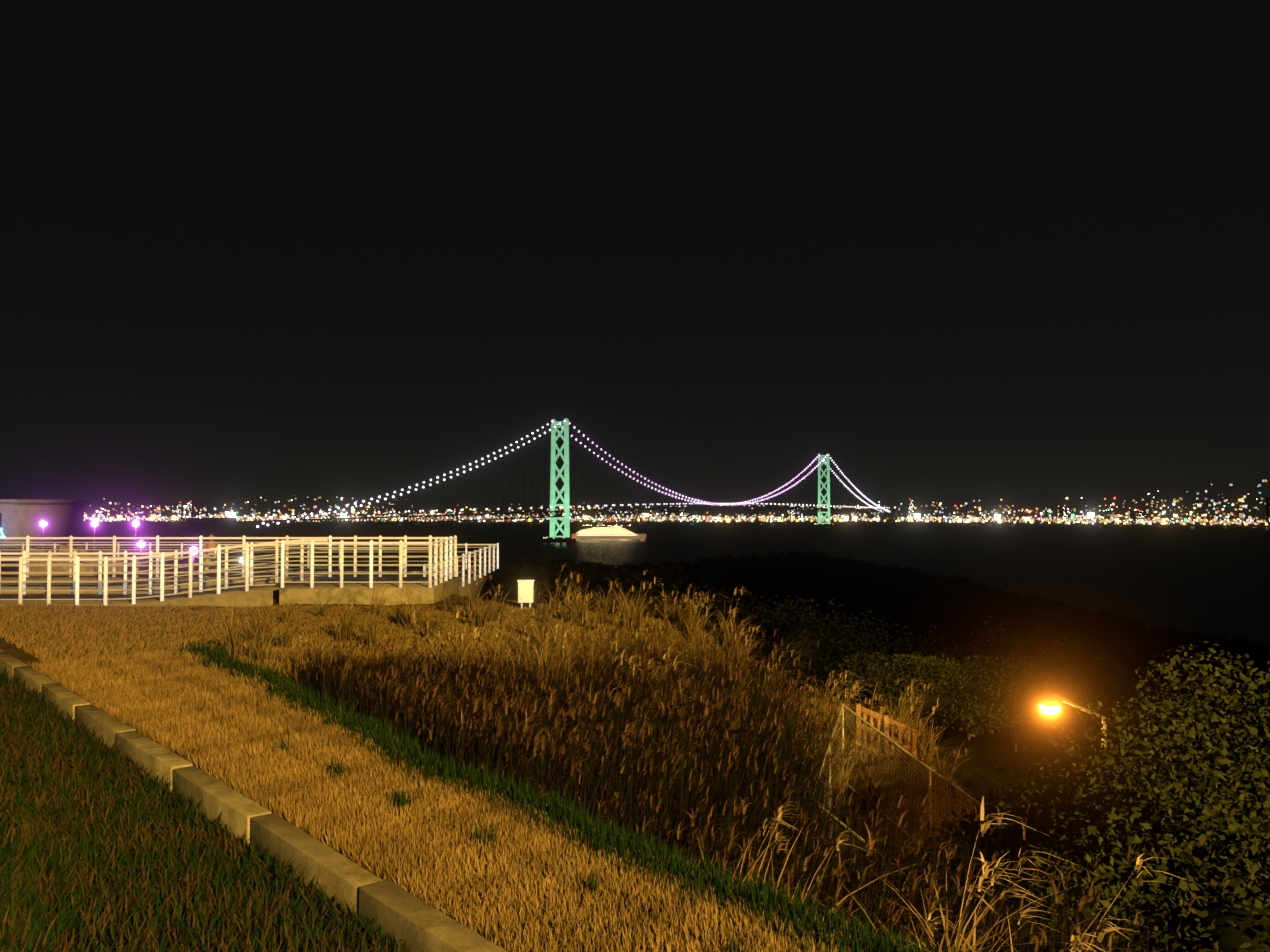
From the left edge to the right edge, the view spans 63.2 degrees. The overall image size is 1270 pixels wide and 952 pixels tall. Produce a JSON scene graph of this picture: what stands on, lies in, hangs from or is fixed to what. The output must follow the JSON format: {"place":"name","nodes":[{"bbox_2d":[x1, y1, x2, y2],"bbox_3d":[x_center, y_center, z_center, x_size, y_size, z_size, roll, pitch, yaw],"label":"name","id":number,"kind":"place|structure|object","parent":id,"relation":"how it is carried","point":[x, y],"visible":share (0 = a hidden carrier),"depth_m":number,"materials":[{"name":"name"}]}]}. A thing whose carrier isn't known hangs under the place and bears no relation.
{"place":"outdoors","nodes":[
{"label":"outdoors","id":0,"kind":"place"},
{"bbox_2d":[0,543,1072,951],"bbox_3d":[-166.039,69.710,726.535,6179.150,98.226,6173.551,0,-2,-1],"label":"terrain","id":1,"kind":"structure","parent":0,"point":[978,773],"depth_m":22.23,"materials":[{"name":"brown soil"}]},
{"bbox_2d":[0,499,90,546],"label":"service building","id":2,"kind":"structure","parent":1,"relation":"on","point":[25,517],"depth_m":64.23,"materials":[{"name":"grey concrete"}]},
{"bbox_2d":[25,544,458,604],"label":"retaining wall","id":3,"kind":"structure","parent":1,"relation":"on","point":[303,596],"depth_m":26.20,"materials":[{"name":"beige concrete"}]},
{"bbox_2d":[0,569,498,607],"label":"platform paving","id":4,"kind":"structure","parent":1,"relation":"on","point":[224,596],"depth_m":28.79,"materials":[{"name":"beige concrete"}]},
{"bbox_2d":[40,521,196,570],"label":"lamp posts","id":5,"kind":"object","parent":4,"relation":"on","point":[94,534],"visible":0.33,"depth_m":50.44,"materials":[{"name":"metal"}]},
{"bbox_2d":[39,520,197,554],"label":"purple lamps","id":6,"kind":"object","parent":5,"relation":"on","point":[95,524],"visible":0.77,"depth_m":50.37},
{"bbox_2d":[129,554,254,576],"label":"coin binoculars","id":7,"kind":"object","parent":4,"relation":"on","point":[206,567],"visible":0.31,"depth_m":32.63,"materials":[{"name":"paint"}]},
{"bbox_2d":[0,535,498,604],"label":"fence posts","id":8,"kind":"object","parent":4,"relation":"on","point":[301,541],"visible":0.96,"depth_m":28.73,"materials":[{"name":"white metal"}]},
{"bbox_2d":[0,542,497,599],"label":"fence rails","id":9,"kind":"object","parent":8,"relation":"attached to","point":[239,558],"visible":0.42,"depth_m":28.73,"materials":[{"name":"white metal"}]},
{"bbox_2d":[0,649,507,951],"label":"concrete kerb","id":10,"kind":"object","parent":1,"relation":"on","point":[419,925],"visible":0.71,"depth_m":7.84,"materials":[{"name":"grey concrete"}]},
{"bbox_2d":[179,564,716,661],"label":"dry grass","id":11,"kind":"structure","parent":1,"relation":"on","point":[345,633],"depth_m":21.09,"materials":[{"name":"brown plant"}]},
{"bbox_2d":[0,598,980,951],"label":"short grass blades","id":12,"kind":"object","parent":1,"relation":"on","point":[286,750],"visible":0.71,"depth_m":7.88,"materials":[{"name":"brown plant"}]},
{"bbox_2d":[517,580,534,608],"bbox_3d":[-2.634,2.891,24.935,0.400,0.760,0.240,0,-2,-1],"label":"white utility box","id":13,"kind":"object","parent":1,"relation":"on","point":[525,587],"visible":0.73,"depth_m":24.83,"materials":[{"name":"paint"}]},
{"bbox_2d":[268,571,985,830],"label":"pampas grass","id":14,"kind":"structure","parent":1,"relation":"on","point":[926,750],"depth_m":19.43,"materials":[{"name":"brown plant"}]},
{"bbox_2d":[272,618,1221,951],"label":"dark reed stems","id":15,"kind":"object","parent":1,"relation":"on","point":[666,756],"visible":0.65,"depth_m":11.09,"materials":[{"name":"brown plant"}]},
{"bbox_2d":[855,703,916,782],"bbox_3d":[4.897,5.316,20.168,1.187,1.660,0.124,-1,-2,19],"label":"wooden rail fence","id":16,"kind":"object","parent":1,"relation":"on","point":[872,714],"visible":0.31,"depth_m":20.14,"materials":[{"name":"brown wood"}]},
{"bbox_2d":[819,710,1007,914],"bbox_3d":[4.739,6.228,14.224,4.055,4.238,8.981,1,-2,-35],"label":"chainlink fence","id":17,"kind":"object","parent":1,"relation":"on","point":[941,804],"visible":0.03,"depth_m":17.89,"materials":[{"name":"grey metal"}]},
{"bbox_2d":[813,704,1017,919],"bbox_3d":[4.739,6.358,14.220,4.098,4.538,9.025,1,-2,-35],"label":"fence frame","id":18,"kind":"object","parent":1,"relation":"on","point":[908,753],"visible":0.25,"depth_m":17.50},
{"bbox_2d":[806,637,1269,951],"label":"bush","id":19,"kind":"object","parent":1,"relation":"on","point":[1185,819],"depth_m":11.53,"materials":[{"name":"green plant"}]},
{"bbox_2d":[1037,693,1106,768],"bbox_3d":[7.400,5.586,17.412,1.348,3.872,0.380,1,-2,-19],"label":"street lamp pole","id":20,"kind":"object","parent":1,"relation":"on","point":[1052,699],"visible":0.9,"depth_m":17.35,"materials":[{"name":"silver metal"}]},
{"bbox_2d":[1039,705,1060,714],"bbox_3d":[6.951,3.874,17.307,0.323,0.272,0.340,0,-2,-1],"label":"lamp light","id":21,"kind":"object","parent":20,"relation":"attached to","point":[1050,710],"visible":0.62,"depth_m":17.18,"materials":[{"name":"white glass"}]},
{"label":"hillside tree trunks","id":22,"kind":"object","parent":1,"relation":"on","visible":0},
{"bbox_2d":[350,550,1269,788],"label":"hillside tree crowns","id":23,"kind":"object","parent":22,"relation":"on","point":[838,575],"visible":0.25,"depth_m":61.52,"materials":[{"name":"green plant"}]},
{"bbox_2d":[185,508,896,562],"bbox_3d":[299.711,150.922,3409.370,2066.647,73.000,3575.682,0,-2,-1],"label":"bridge anchorages","id":24,"kind":"object","parent":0,"point":[223,527],"visible":0.6,"depth_m":1639.07,"materials":[{"name":"concrete"}]},
{"bbox_2d":[84,506,889,536],"bbox_3d":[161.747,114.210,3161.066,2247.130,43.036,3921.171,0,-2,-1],"label":"bridge deck truss","id":25,"kind":"object","parent":24,"relation":"on","point":[186,530],"visible":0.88,"depth_m":2104.58,"materials":[{"name":"grey metal"}]},
{"bbox_2d":[84,503,889,520],"bbox_3d":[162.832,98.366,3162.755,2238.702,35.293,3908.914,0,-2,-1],"label":"bridge road lamps","id":26,"kind":"object","parent":25,"relation":"on","point":[253,515],"visible":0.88,"depth_m":2551.95,"materials":[{"name":"white glass"}]},
{"bbox_2d":[318,427,881,518],"bbox_3d":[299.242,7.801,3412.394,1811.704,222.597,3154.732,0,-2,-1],"label":"suspender cables","id":27,"kind":"object","parent":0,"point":[576,487],"visible":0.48,"depth_m":2496.98,"materials":[{"name":"grey metal"}]},
{"bbox_2d":[0,476,1269,526],"bbox_3d":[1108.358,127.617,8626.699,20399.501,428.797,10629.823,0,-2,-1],"label":"shore land","id":28,"kind":"structure","parent":0,"point":[1170,490],"depth_m":6901.17,"materials":[{"name":"black"}]},
{"bbox_2d":[84,479,1269,524],"bbox_3d":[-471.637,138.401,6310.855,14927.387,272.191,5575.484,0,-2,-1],"label":"city lights","id":29,"kind":"object","parent":28,"relation":"on","point":[996,517],"visible":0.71,"depth_m":5200.13},
{"bbox_2d":[177,497,1269,522],"bbox_3d":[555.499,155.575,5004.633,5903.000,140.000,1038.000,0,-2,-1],"label":"shore towers","id":30,"kind":"structure","parent":28,"relation":"on","point":[1133,514],"depth_m":5283.48,"materials":[{"name":"grey"}]},
{"bbox_2d":[177,499,1145,522],"bbox_3d":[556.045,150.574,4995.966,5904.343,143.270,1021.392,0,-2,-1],"label":"shore tower lights","id":31,"kind":"object","parent":30,"relation":"attached to","point":[684,513],"visible":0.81,"depth_m":5397.62},
{"bbox_2d":[0,0,1269,500],"label":"sky","id":32,"kind":"structure","parent":0,"point":[250,250],"materials":[{"name":"black"}]},
{"bbox_2d":[61,519,1269,645],"bbox_3d":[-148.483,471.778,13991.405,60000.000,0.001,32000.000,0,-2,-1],"label":"sea water","id":33,"kind":"structure","parent":0,"point":[1214,582],"depth_m":2023.60,"materials":[{"name":"black liquid"}]},
{"bbox_2d":[543,537,575,542],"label":"tower foundation","id":34,"kind":"object","parent":33,"relation":"in","point":[559,539],"depth_m":2507.41,"materials":[{"name":"grey concrete"}]},
{"bbox_2d":[550,418,569,536],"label":"bridge tower","id":35,"kind":"structure","parent":33,"relation":"in","point":[565,489],"depth_m":2534.36,"materials":[{"name":"metal"}]},
{"bbox_2d":[256,422,885,527],"bbox_3d":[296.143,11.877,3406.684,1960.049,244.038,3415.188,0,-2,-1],"label":"bridge main cables","id":36,"kind":"object","parent":35,"relation":"attached to","point":[503,455],"visible":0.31,"depth_m":2322.11,"materials":[{"name":"grey metal"}]},
{"bbox_2d":[256,420,889,527],"bbox_3d":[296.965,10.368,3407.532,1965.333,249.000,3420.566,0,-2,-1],"label":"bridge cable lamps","id":37,"kind":"object","parent":36,"relation":"attached to","point":[379,496],"visible":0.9,"depth_m":2921.56,"materials":[{"name":"white glass"}]},
{"bbox_2d":[571,521,645,538],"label":"ship","id":38,"kind":"object","parent":33,"relation":"on","point":[616,528],"visible":0.92,"depth_m":2743.91},
{"bbox_2d":[576,525,632,533],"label":"cruise ship lights","id":39,"kind":"object","parent":38,"relation":"attached to","point":[603,532],"visible":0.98,"depth_m":2743.28},
{"bbox_2d":[124,523,1267,549],"bbox_3d":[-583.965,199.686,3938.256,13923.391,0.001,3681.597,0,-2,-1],"label":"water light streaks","id":40,"kind":"object","parent":33,"relation":"on","point":[602,540],"visible":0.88,"depth_m":2704.85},
{"bbox_2d":[818,453,829,523],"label":"bridge tower","id":41,"kind":"structure","parent":33,"relation":"in","point":[821,457],"depth_m":4283.26,"materials":[{"name":"metal"}]},
{"bbox_2d":[814,524,833,526],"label":"tower foundation","id":42,"kind":"object","parent":33,"relation":"in","point":[824,525],"visible":0.62,"depth_m":4249.18,"materials":[{"name":"grey concrete"}]},
{"bbox_2d":[697,796,1263,951],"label":"pampas grass","id":43,"kind":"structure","parent":0,"point":[1021,917],"depth_m":6.19,"materials":[{"name":"beige plant"}]}
]}

